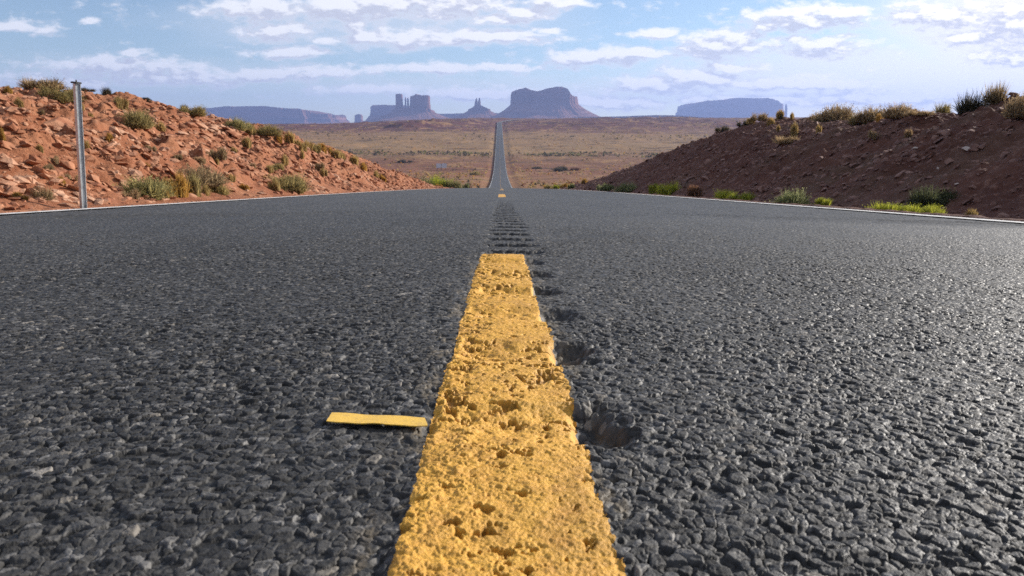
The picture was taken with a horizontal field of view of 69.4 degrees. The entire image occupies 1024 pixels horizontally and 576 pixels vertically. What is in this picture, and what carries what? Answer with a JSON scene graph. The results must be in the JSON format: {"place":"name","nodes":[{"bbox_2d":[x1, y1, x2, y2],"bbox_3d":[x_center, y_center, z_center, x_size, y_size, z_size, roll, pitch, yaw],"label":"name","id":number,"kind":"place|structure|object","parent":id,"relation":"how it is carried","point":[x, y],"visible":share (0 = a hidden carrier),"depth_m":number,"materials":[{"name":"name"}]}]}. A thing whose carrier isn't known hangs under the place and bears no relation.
{"place":"outdoors","nodes":[
{"label":"outdoors","id":0,"kind":"place"},
{"bbox_2d":[0,87,442,212],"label":"hill","id":1,"kind":"structure","parent":0,"point":[96,124],"depth_m":12.04,"materials":[{"name":"soil"}]},
{"bbox_2d":[0,127,5,140],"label":"grass tuft","id":2,"kind":"object","parent":1,"relation":"on","point":[2,136],"visible":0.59,"depth_m":8.33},
{"bbox_2d":[3,85,12,93],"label":"grass tuft","id":3,"kind":"object","parent":1,"relation":"on","point":[7,89],"visible":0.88,"depth_m":12.43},
{"bbox_2d":[0,180,17,185],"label":"rock","id":4,"kind":"object","parent":1,"relation":"on","point":[10,183],"visible":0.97,"depth_m":6.90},
{"bbox_2d":[6,196,21,199],"bbox_3d":[-4.438,-0.796,6.623,0.122,0.054,0.189,1,13,17],"label":"rock","id":5,"kind":"object","parent":1,"relation":"on","point":[15,198],"visible":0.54,"depth_m":6.57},
{"bbox_2d":[12,97,25,107],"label":"grass tuft","id":6,"kind":"object","parent":1,"relation":"on","point":[18,102],"visible":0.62,"depth_m":10.86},
{"bbox_2d":[11,191,30,200],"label":"grass tuft","id":7,"kind":"object","parent":1,"relation":"on","point":[16,194],"visible":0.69,"depth_m":6.64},
{"bbox_2d":[34,144,43,152],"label":"grass tuft","id":8,"kind":"object","parent":1,"relation":"on","point":[39,147],"visible":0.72,"depth_m":8.72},
{"bbox_2d":[17,76,67,89],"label":"bush","id":9,"kind":"object","parent":1,"relation":"on","point":[28,84],"visible":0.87,"depth_m":14.69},
{"bbox_2d":[30,185,59,200],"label":"shrub","id":10,"kind":"object","parent":1,"relation":"on","point":[48,195],"visible":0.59,"depth_m":6.99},
{"bbox_2d":[43,163,55,169],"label":"grass tuft","id":11,"kind":"object","parent":1,"relation":"on","point":[50,166],"visible":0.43,"depth_m":7.85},
{"bbox_2d":[48,155,58,163],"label":"grass tuft","id":12,"kind":"object","parent":1,"relation":"on","point":[55,159],"visible":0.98,"depth_m":8.64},
{"bbox_2d":[42,117,72,127],"bbox_3d":[-6.498,-2.358,10.584,0.222,0.126,0.505,23,28,11],"label":"rock","id":13,"kind":"object","parent":1,"relation":"on","point":[59,121],"visible":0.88,"depth_m":10.53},
{"bbox_2d":[31,84,89,102],"bbox_3d":[-8.828,-3.808,14.451,0.845,0.395,1.049,2,12,8],"label":"bush","id":14,"kind":"object","parent":1,"relation":"on","point":[63,96],"visible":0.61,"depth_m":14.25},
{"bbox_2d":[65,174,77,180],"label":"grass tuft","id":15,"kind":"object","parent":1,"relation":"on","point":[70,177],"visible":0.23,"depth_m":8.03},
{"bbox_2d":[70,80,86,207],"bbox_3d":[-3.974,-1.160,6.809,0.080,1.468,0.056,13,17,25],"label":"marker post","id":16,"kind":"object","parent":1,"relation":"on","point":[80,142],"visible":0.88,"depth_m":6.75,"materials":[{"name":"metal"}]},
{"bbox_2d":[84,140,90,148],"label":"grass tuft","id":17,"kind":"object","parent":1,"relation":"on","point":[86,144],"visible":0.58,"depth_m":9.88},
{"bbox_2d":[81,87,95,91],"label":"bush","id":18,"kind":"object","parent":1,"relation":"on","point":[90,90],"visible":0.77,"depth_m":17.87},
{"bbox_2d":[99,86,111,94],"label":"shrub","id":19,"kind":"object","parent":1,"relation":"on","point":[106,91],"visible":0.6,"depth_m":18.89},
{"bbox_2d":[105,133,113,141],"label":"grass tuft","id":20,"kind":"object","parent":1,"relation":"on","point":[108,137],"visible":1,"depth_m":10.99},
{"bbox_2d":[111,95,129,108],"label":"grass tuft","id":21,"kind":"object","parent":1,"relation":"on","point":[120,102],"visible":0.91,"depth_m":15.89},
{"bbox_2d":[122,188,140,199],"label":"grass tuft","id":22,"kind":"object","parent":1,"relation":"on","point":[135,194],"visible":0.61,"depth_m":8.66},
{"bbox_2d":[115,106,158,128],"bbox_3d":[-7.282,-3.310,14.337,0.917,0.441,1.140,-11,16,-43],"label":"bush","id":23,"kind":"object","parent":1,"relation":"on","point":[138,120],"visible":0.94,"depth_m":14.09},
{"bbox_2d":[111,173,179,199],"bbox_3d":[-4.554,-1.251,9.127,0.866,0.354,0.921,8,15,35],"label":"bush","id":24,"kind":"object","parent":1,"relation":"on","point":[149,189],"visible":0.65,"depth_m":8.99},
{"bbox_2d":[154,121,165,131],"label":"grass tuft","id":25,"kind":"object","parent":1,"relation":"on","point":[161,127],"visible":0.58,"depth_m":15.19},
{"bbox_2d":[160,176,185,197],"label":"grass tuft","id":26,"kind":"object","parent":1,"relation":"on","point":[181,194],"visible":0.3,"depth_m":9.69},
{"bbox_2d":[168,170,191,197],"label":"grass tuft","id":27,"kind":"object","parent":1,"relation":"on","point":[181,178],"visible":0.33,"depth_m":9.88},
{"bbox_2d":[187,121,197,127],"bbox_3d":[-7.827,-3.993,18.091,0.282,0.137,0.629,14,9,-16],"label":"rock","id":28,"kind":"object","parent":1,"relation":"on","point":[192,125],"visible":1,"depth_m":17.91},
{"bbox_2d":[177,104,208,116],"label":"bush","id":29,"kind":"object","parent":1,"relation":"on","point":[197,111],"visible":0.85,"depth_m":19.33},
{"bbox_2d":[186,171,204,196],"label":"grass tuft","id":30,"kind":"object","parent":1,"relation":"on","point":[195,185],"visible":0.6,"depth_m":10.28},
{"bbox_2d":[194,156,205,163],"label":"grass tuft","id":31,"kind":"object","parent":1,"relation":"on","point":[200,160],"visible":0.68,"depth_m":12.84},
{"bbox_2d":[176,162,233,186],"bbox_3d":[-4.817,-1.768,11.412,1.027,0.395,1.155,9,15,35],"label":"bush","id":32,"kind":"object","parent":1,"relation":"on","point":[208,178],"visible":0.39,"depth_m":11.33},
{"bbox_2d":[201,183,211,195],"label":"grass tuft","id":33,"kind":"object","parent":1,"relation":"on","point":[206,189],"visible":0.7,"depth_m":10.74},
{"bbox_2d":[205,146,227,159],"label":"grass tuft","id":34,"kind":"object","parent":1,"relation":"on","point":[222,153],"visible":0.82,"depth_m":13.82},
{"bbox_2d":[209,183,230,194],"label":"bush","id":35,"kind":"object","parent":1,"relation":"on","point":[221,190],"visible":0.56,"depth_m":11.40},
{"bbox_2d":[1,188,441,212],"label":"gravel","id":36,"kind":"structure","parent":1,"relation":"on","point":[166,203],"depth_m":8.24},
{"bbox_2d":[0,86,452,209],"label":"rubble","id":37,"kind":"object","parent":1,"relation":"on","point":[35,160],"visible":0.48,"depth_m":11.51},
{"bbox_2d":[227,174,235,181],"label":"grass tuft","id":38,"kind":"object","parent":1,"relation":"on","point":[231,177],"visible":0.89,"depth_m":12.87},
{"bbox_2d":[226,130,241,135],"bbox_3d":[-7.226,-4.017,19.300,0.274,0.117,0.510,35,13,22],"label":"rock","id":39,"kind":"object","parent":1,"relation":"on","point":[235,133],"visible":0.99,"depth_m":19.18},
{"bbox_2d":[221,116,254,130],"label":"bush","id":40,"kind":"object","parent":1,"relation":"on","point":[238,125],"visible":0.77,"depth_m":21.57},
{"bbox_2d":[239,183,249,189],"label":"grass tuft","id":41,"kind":"object","parent":1,"relation":"on","point":[244,187],"visible":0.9,"depth_m":12.95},
{"bbox_2d":[241,135,251,147],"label":"grass tuft","id":42,"kind":"object","parent":1,"relation":"on","point":[247,141],"visible":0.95,"depth_m":18.83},
{"bbox_2d":[244,124,256,135],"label":"grass tuft","id":43,"kind":"object","parent":1,"relation":"on","point":[253,131],"visible":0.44,"depth_m":22.38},
{"bbox_2d":[255,124,285,135],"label":"bush","id":44,"kind":"object","parent":1,"relation":"on","point":[269,131],"visible":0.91,"depth_m":22.63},
{"bbox_2d":[267,165,274,172],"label":"grass tuft","id":45,"kind":"object","parent":1,"relation":"on","point":[270,169],"visible":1,"depth_m":16.55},
{"bbox_2d":[267,177,281,190],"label":"grass tuft","id":46,"kind":"object","parent":1,"relation":"on","point":[275,186],"visible":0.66,"depth_m":14.18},
{"bbox_2d":[265,162,285,170],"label":"grass tuft","id":47,"kind":"object","parent":1,"relation":"on","point":[277,166],"visible":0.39,"depth_m":18.00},
{"bbox_2d":[273,135,284,143],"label":"grass tuft","id":48,"kind":"object","parent":1,"relation":"on","point":[279,139],"visible":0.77,"depth_m":23.23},
{"bbox_2d":[280,154,288,165],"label":"grass tuft","id":49,"kind":"object","parent":1,"relation":"on","point":[284,159],"visible":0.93,"depth_m":18.67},
{"bbox_2d":[263,172,314,193],"bbox_3d":[-4.639,-2.184,15.207,1.187,0.469,1.475,-3,12,-15],"label":"bush","id":50,"kind":"object","parent":1,"relation":"on","point":[295,184],"visible":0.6,"depth_m":15.00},
{"bbox_2d":[284,129,294,142],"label":"grass tuft","id":51,"kind":"object","parent":1,"relation":"on","point":[288,137],"visible":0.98,"depth_m":22.94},
{"bbox_2d":[299,142,307,152],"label":"grass tuft","id":52,"kind":"object","parent":1,"relation":"on","point":[302,146],"visible":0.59,"depth_m":23.47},
{"bbox_2d":[303,142,313,149],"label":"grass tuft","id":53,"kind":"object","parent":1,"relation":"on","point":[310,145],"visible":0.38,"depth_m":25.86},
{"bbox_2d":[313,143,320,153],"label":"grass tuft","id":54,"kind":"object","parent":1,"relation":"on","point":[317,148],"visible":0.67,"depth_m":26.27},
{"bbox_2d":[313,162,325,170],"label":"grass tuft","id":55,"kind":"object","parent":1,"relation":"on","point":[317,167],"visible":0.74,"depth_m":21.80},
{"bbox_2d":[319,167,327,176],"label":"grass tuft","id":56,"kind":"object","parent":1,"relation":"on","point":[322,172],"visible":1,"depth_m":20.34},
{"bbox_2d":[319,142,332,153],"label":"grass tuft","id":57,"kind":"object","parent":1,"relation":"on","point":[324,149],"visible":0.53,"depth_m":30.17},
{"bbox_2d":[329,148,341,157],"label":"grass tuft","id":58,"kind":"object","parent":1,"relation":"on","point":[336,153],"visible":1,"depth_m":29.70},
{"bbox_2d":[348,154,358,165],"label":"grass tuft","id":59,"kind":"object","parent":1,"relation":"on","point":[354,160],"visible":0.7,"depth_m":32.11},
{"bbox_2d":[360,162,367,171],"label":"grass tuft","id":60,"kind":"object","parent":1,"relation":"on","point":[363,166],"visible":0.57,"depth_m":31.54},
{"bbox_2d":[417,176,433,183],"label":"bush","id":61,"kind":"object","parent":1,"relation":"on","point":[426,180],"visible":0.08,"depth_m":65.01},
{"bbox_2d":[427,172,453,186],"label":"bush","id":62,"kind":"object","parent":1,"relation":"on","point":[435,180],"visible":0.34,"depth_m":65.24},
{"bbox_2d":[0,119,1023,575],"bbox_3d":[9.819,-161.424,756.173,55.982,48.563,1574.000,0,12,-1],"label":"road","id":63,"kind":"structure","parent":0,"point":[758,389],"depth_m":0.72,"materials":[{"name":"asphalt"}]},
{"bbox_2d":[0,136,496,213],"bbox_3d":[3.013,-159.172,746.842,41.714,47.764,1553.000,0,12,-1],"label":"road edge line","id":64,"kind":"object","parent":63,"relation":"on","point":[174,203],"visible":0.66,"depth_m":7.82,"materials":[{"name":"white paint"}]},
{"bbox_2d":[326,412,427,426],"bbox_3d":[-0.102,0.100,0.560,0.083,0.004,0.022,2,12,9],"label":"tape strip","id":65,"kind":"object","parent":63,"relation":"on","point":[354,418],"visible":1,"depth_m":0.56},
{"bbox_2d":[388,254,626,575],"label":"road marking","id":66,"kind":"object","parent":63,"relation":"on","point":[504,484],"visible":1,"depth_m":0.47,"materials":[{"name":"yellow paint"}]},
{"bbox_2d":[502,132,1023,222],"bbox_3d":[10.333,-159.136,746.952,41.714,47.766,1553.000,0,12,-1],"label":"road edge line","id":67,"kind":"object","parent":63,"relation":"on","point":[847,209],"visible":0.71,"depth_m":7.28,"materials":[{"name":"white paint"}]},
{"bbox_2d":[0,0,1023,122],"label":"sky","id":68,"kind":"structure","parent":0,"point":[335,57],"materials":[{"name":"blue"}]},
{"bbox_2d":[264,117,803,188],"bbox_3d":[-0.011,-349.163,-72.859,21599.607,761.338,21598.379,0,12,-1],"label":"ground","id":69,"kind":"structure","parent":0,"point":[429,137],"depth_m":765.00,"materials":[{"name":"soil"}]},
{"bbox_2d":[191,106,349,123],"bbox_3d":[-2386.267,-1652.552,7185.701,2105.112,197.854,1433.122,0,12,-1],"label":"mesa","id":70,"kind":"structure","parent":69,"relation":"on","point":[260,114],"depth_m":6757.80,"materials":[{"name":"stone"}]},
{"bbox_2d":[354,114,362,122],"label":"butte","id":71,"kind":"object","parent":69,"relation":"on","point":[358,117],"visible":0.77,"depth_m":7368.35,"materials":[{"name":"stone"}]},
{"bbox_2d":[370,105,409,115],"bbox_3d":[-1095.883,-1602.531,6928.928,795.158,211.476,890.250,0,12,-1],"label":"mesa","id":72,"kind":"structure","parent":69,"relation":"on","point":[376,109],"depth_m":6685.77,"materials":[{"name":"stone"}]},
{"bbox_2d":[363,94,446,121],"bbox_3d":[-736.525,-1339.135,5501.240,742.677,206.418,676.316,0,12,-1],"label":"butte","id":73,"kind":"object","parent":69,"relation":"on","point":[419,108],"visible":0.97,"depth_m":5381.81,"materials":[{"name":"stone"}]},
{"bbox_2d":[366,113,497,119],"bbox_3d":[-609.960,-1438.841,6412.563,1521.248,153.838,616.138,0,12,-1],"label":"ridge","id":74,"kind":"structure","parent":69,"relation":"on","point":[372,116],"depth_m":6258.59,"materials":[{"name":"stone"}]},
{"bbox_2d":[436,163,446,169],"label":"roadside sign","id":75,"kind":"object","parent":69,"relation":"on","point":[441,166],"visible":0.87,"depth_m":452.75,"materials":[{"name":"white metal"}]},
{"bbox_2d":[442,179,463,187],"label":"bush","id":76,"kind":"object","parent":69,"relation":"on","point":[455,184],"visible":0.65,"depth_m":64.84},
{"bbox_2d":[454,97,496,117],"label":"butte","id":77,"kind":"object","parent":69,"relation":"on","point":[477,110],"visible":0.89,"depth_m":5696.00,"materials":[{"name":"stone"}]},
{"bbox_2d":[305,139,680,187],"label":"scrub","id":78,"kind":"object","parent":69,"relation":"on","point":[530,185],"visible":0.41,"depth_m":434.38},
{"bbox_2d":[345,149,659,157],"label":"scrub","id":79,"kind":"object","parent":69,"relation":"on","point":[544,154],"visible":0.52,"depth_m":602.89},
{"bbox_2d":[268,116,746,140],"bbox_3d":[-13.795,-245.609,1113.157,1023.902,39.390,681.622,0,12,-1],"label":"scrub","id":80,"kind":"object","parent":69,"relation":"on","point":[603,136],"visible":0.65,"depth_m":967.93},
{"bbox_2d":[490,87,599,118],"bbox_3d":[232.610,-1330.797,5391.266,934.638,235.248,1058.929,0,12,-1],"label":"mesa","id":81,"kind":"structure","parent":69,"relation":"on","point":[555,102],"depth_m":5087.83,"materials":[{"name":"stone"}]},
{"bbox_2d":[553,164,568,170],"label":"bush","id":82,"kind":"object","parent":69,"relation":"on","point":[563,168],"visible":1,"depth_m":440.64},
{"bbox_2d":[573,115,703,117],"bbox_3d":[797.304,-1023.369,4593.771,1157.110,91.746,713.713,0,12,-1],"label":"ridge","id":83,"kind":"structure","parent":69,"relation":"on","point":[654,116],"depth_m":4396.04,"materials":[{"name":"stone"}]},
{"bbox_2d":[675,98,785,117],"bbox_3d":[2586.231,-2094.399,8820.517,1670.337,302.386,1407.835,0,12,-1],"label":"mesa","id":84,"kind":"structure","parent":69,"relation":"on","point":[738,108],"depth_m":8363.75,"materials":[{"name":"stone"}]},
{"bbox_2d":[564,95,1023,221],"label":"hill","id":85,"kind":"structure","parent":0,"point":[986,191],"depth_m":12.88,"materials":[{"name":"soil"}]},
{"bbox_2d":[596,183,613,190],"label":"grass tuft","id":86,"kind":"object","parent":85,"relation":"on","point":[605,187],"visible":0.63,"depth_m":34.44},
{"bbox_2d":[609,181,637,192],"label":"bush","id":87,"kind":"object","parent":85,"relation":"on","point":[628,188],"visible":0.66,"depth_m":28.72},
{"bbox_2d":[648,183,658,193],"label":"grass tuft","id":88,"kind":"object","parent":85,"relation":"on","point":[652,189],"visible":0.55,"depth_m":24.42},
{"bbox_2d":[654,180,681,194],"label":"bush","id":89,"kind":"object","parent":85,"relation":"on","point":[669,189],"visible":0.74,"depth_m":21.87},
{"bbox_2d":[684,184,704,196],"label":"grass tuft","id":90,"kind":"object","parent":85,"relation":"on","point":[696,191],"visible":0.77,"depth_m":18.62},
{"bbox_2d":[713,124,730,131],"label":"bush","id":91,"kind":"object","parent":85,"relation":"on","point":[722,129],"visible":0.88,"depth_m":31.62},
{"bbox_2d":[713,188,734,198],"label":"bush","id":92,"kind":"object","parent":85,"relation":"on","point":[722,195],"visible":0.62,"depth_m":16.36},
{"bbox_2d":[726,192,756,200],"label":"bush","id":93,"kind":"object","parent":85,"relation":"on","point":[748,196],"visible":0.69,"depth_m":15.02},
{"bbox_2d":[735,119,748,125],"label":"bush","id":94,"kind":"object","parent":85,"relation":"on","point":[738,123],"visible":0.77,"depth_m":27.77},
{"bbox_2d":[746,116,755,123],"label":"grass tuft","id":95,"kind":"object","parent":85,"relation":"on","point":[750,121],"visible":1,"depth_m":27.39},
{"bbox_2d":[751,111,768,120],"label":"bush","id":96,"kind":"object","parent":85,"relation":"on","point":[762,117],"visible":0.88,"depth_m":27.17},
{"bbox_2d":[764,116,777,126],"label":"grass tuft","id":97,"kind":"object","parent":85,"relation":"on","point":[770,121],"visible":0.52,"depth_m":25.96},
{"bbox_2d":[773,108,783,119],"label":"grass tuft","id":98,"kind":"object","parent":85,"relation":"on","point":[779,112],"visible":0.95,"depth_m":27.19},
{"bbox_2d":[772,135,800,143],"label":"bush","id":99,"kind":"object","parent":85,"relation":"on","point":[783,140],"visible":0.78,"depth_m":19.41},
{"bbox_2d":[559,92,1023,218],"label":"rubble","id":100,"kind":"object","parent":85,"relation":"on","point":[974,147],"visible":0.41,"depth_m":14.52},
{"bbox_2d":[771,185,813,204],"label":"bush","id":101,"kind":"object","parent":85,"relation":"on","point":[797,197],"visible":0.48,"depth_m":10.87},
{"bbox_2d":[789,121,799,137],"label":"grass tuft","id":102,"kind":"object","parent":85,"relation":"on","point":[794,130],"visible":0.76,"depth_m":20.65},
{"bbox_2d":[587,190,1023,221],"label":"gravel","id":103,"kind":"structure","parent":85,"relation":"on","point":[843,208],"depth_m":8.46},
{"bbox_2d":[816,125,821,132],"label":"grass tuft","id":104,"kind":"object","parent":85,"relation":"on","point":[819,129],"visible":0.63,"depth_m":19.52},
{"bbox_2d":[814,197,831,205],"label":"grass tuft","id":105,"kind":"object","parent":85,"relation":"on","point":[820,201],"visible":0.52,"depth_m":10.03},
{"bbox_2d":[811,102,858,122],"bbox_3d":[9.875,-5.377,22.507,1.470,0.673,1.653,5,13,24],"label":"bush","id":106,"kind":"object","parent":85,"relation":"on","point":[833,113],"visible":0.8,"depth_m":22.37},
{"bbox_2d":[848,114,869,124],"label":"bush","id":107,"kind":"object","parent":85,"relation":"on","point":[854,122],"visible":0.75,"depth_m":18.48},
{"bbox_2d":[849,104,886,122],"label":"bush","id":108,"kind":"object","parent":85,"relation":"on","point":[872,115],"visible":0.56,"depth_m":18.32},
{"bbox_2d":[867,129,880,139],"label":"grass tuft","id":109,"kind":"object","parent":85,"relation":"on","point":[871,135],"visible":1,"depth_m":14.59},
{"bbox_2d":[862,200,913,210],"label":"bush","id":110,"kind":"object","parent":85,"relation":"on","point":[885,206],"visible":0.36,"depth_m":8.17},
{"bbox_2d":[880,100,918,118],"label":"bush","id":111,"kind":"object","parent":85,"relation":"on","point":[892,112],"visible":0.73,"depth_m":15.33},
{"bbox_2d":[903,129,912,137],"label":"grass tuft","id":112,"kind":"object","parent":85,"relation":"on","point":[908,133],"visible":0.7,"depth_m":13.78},
{"bbox_2d":[903,109,935,115],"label":"bush","id":113,"kind":"object","parent":85,"relation":"on","point":[919,113],"visible":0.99,"depth_m":14.62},
{"bbox_2d":[902,202,946,212],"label":"bush","id":114,"kind":"object","parent":85,"relation":"on","point":[936,209],"visible":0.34,"depth_m":7.52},
{"bbox_2d":[905,184,962,209],"bbox_3d":[5.004,-1.111,8.758,0.694,0.354,0.652,6,14,28],"label":"bush","id":115,"kind":"object","parent":85,"relation":"on","point":[938,197],"visible":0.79,"depth_m":8.71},
{"bbox_2d":[931,101,953,112],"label":"shrub","id":116,"kind":"object","parent":85,"relation":"on","point":[945,109],"visible":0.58,"depth_m":15.58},
{"bbox_2d":[950,86,991,114],"bbox_3d":[7.899,-3.231,12.664,0.518,0.521,0.730,-7,14,-29],"label":"shrub","id":117,"kind":"object","parent":85,"relation":"on","point":[968,105],"visible":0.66,"depth_m":12.69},
{"bbox_2d":[965,209,977,214],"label":"grass tuft","id":118,"kind":"object","parent":85,"relation":"on","point":[971,212],"visible":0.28,"depth_m":6.87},
{"bbox_2d":[979,81,1012,104],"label":"shrub","id":119,"kind":"object","parent":85,"relation":"on","point":[997,94],"visible":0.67,"depth_m":12.58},
{"bbox_2d":[1001,91,1023,118],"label":"bush","id":120,"kind":"object","parent":85,"relation":"on","point":[1012,109],"visible":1,"depth_m":10.78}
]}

